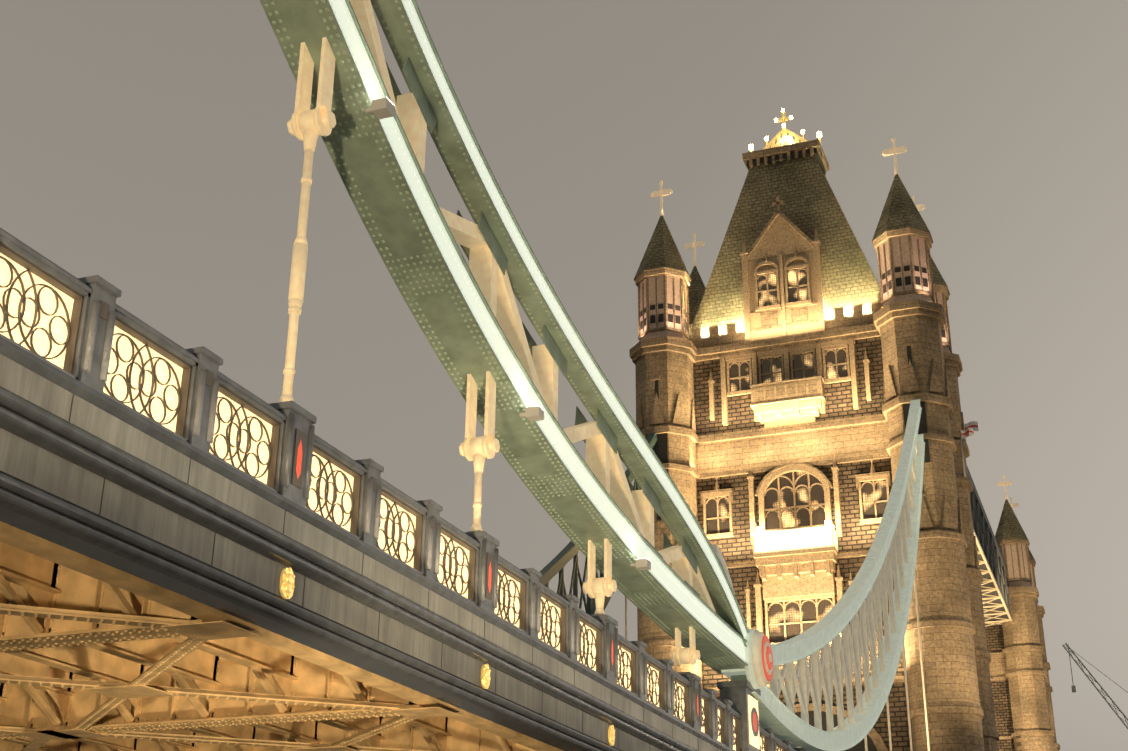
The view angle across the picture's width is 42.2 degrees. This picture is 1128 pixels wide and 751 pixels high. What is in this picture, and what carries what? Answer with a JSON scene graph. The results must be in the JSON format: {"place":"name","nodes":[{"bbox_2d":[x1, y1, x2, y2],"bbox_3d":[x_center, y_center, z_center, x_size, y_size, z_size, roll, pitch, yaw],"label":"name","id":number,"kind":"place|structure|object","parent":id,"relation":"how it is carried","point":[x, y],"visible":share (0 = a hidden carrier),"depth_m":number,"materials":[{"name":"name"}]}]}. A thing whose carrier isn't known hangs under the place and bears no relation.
{"place":"outdoors","nodes":[
{"label":"outdoors","id":0,"kind":"place"},
{"bbox_2d":[0,0,1127,750],"label":"sky","id":1,"kind":"structure","parent":0,"point":[147,148],"materials":[{"name":"grey"}]},
{"bbox_2d":[985,475,1059,750],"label":"tower","id":2,"kind":"structure","parent":0,"point":[1019,668],"depth_m":166.98,"materials":[{"name":"stone"}]},
{"bbox_2d":[1062,643,1127,728],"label":"crane","id":3,"kind":"object","parent":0,"point":[1073,687],"visible":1,"depth_m":378.51,"materials":[{"name":"silver metal"}]},
{"bbox_3d":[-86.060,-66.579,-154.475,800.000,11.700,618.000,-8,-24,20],"label":"bank ground","id":4,"kind":"structure","parent":0,"visible":0},
{"bbox_2d":[0,521,562,750],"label":"bridge deck underside","id":5,"kind":"object","parent":4,"relation":"on","point":[95,655],"visible":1,"depth_m":27.00,"materials":[{"name":"beige metal"}]},
{"bbox_2d":[0,337,732,750],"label":"deck fascia","id":6,"kind":"structure","parent":4,"relation":"on","point":[160,521],"depth_m":19.81,"materials":[{"name":"grey metal"}]},
{"bbox_2d":[69,394,698,748],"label":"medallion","id":7,"kind":"object","parent":6,"relation":"on","point":[287,577],"visible":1,"depth_m":20.71,"materials":[{"name":"gold"}]},
{"bbox_2d":[0,228,807,750],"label":"parapet","id":8,"kind":"structure","parent":6,"relation":"on","point":[88,330],"depth_m":21.24,"materials":[{"name":"grey metal"}]},
{"bbox_2d":[279,37,929,750],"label":"suspension rods","id":9,"kind":"object","parent":8,"relation":"attached to","point":[307,125],"visible":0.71,"depth_m":23.98,"materials":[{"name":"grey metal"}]},
{"bbox_2d":[629,108,998,750],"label":"tower","id":10,"kind":"structure","parent":4,"relation":"on","point":[792,360],"depth_m":101.95,"materials":[{"name":"stone"}]},
{"bbox_2d":[260,0,924,750],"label":"suspension chain","id":11,"kind":"object","parent":10,"relation":"attached to","point":[468,320],"visible":0.94,"depth_m":31.18,"materials":[{"name":"green metal"}]},
{"bbox_2d":[539,433,657,614],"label":"suspension chain","id":12,"kind":"object","parent":10,"relation":"attached to","point":[550,570],"visible":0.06,"depth_m":83.75,"materials":[{"name":"teal"}]},
{"bbox_2d":[967,466,1011,626],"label":"walkways","id":13,"kind":"structure","parent":10,"relation":"attached to","point":[992,567],"depth_m":154.92,"materials":[{"name":"white metal"}]},
{"bbox_2d":[959,421,978,476],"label":"flags","id":14,"kind":"object","parent":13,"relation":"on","point":[971,427],"visible":0.77,"depth_m":103.17,"materials":[{"name":"multicoloured fabric"}]},
{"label":"parapet","id":15,"kind":"object","parent":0,"visible":0},
{"bbox_2d":[625,596,626,638],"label":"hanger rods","id":16,"kind":"object","parent":15,"relation":"on","point":[625,617],"depth_m":91.04,"materials":[{"name":"beige paint"}]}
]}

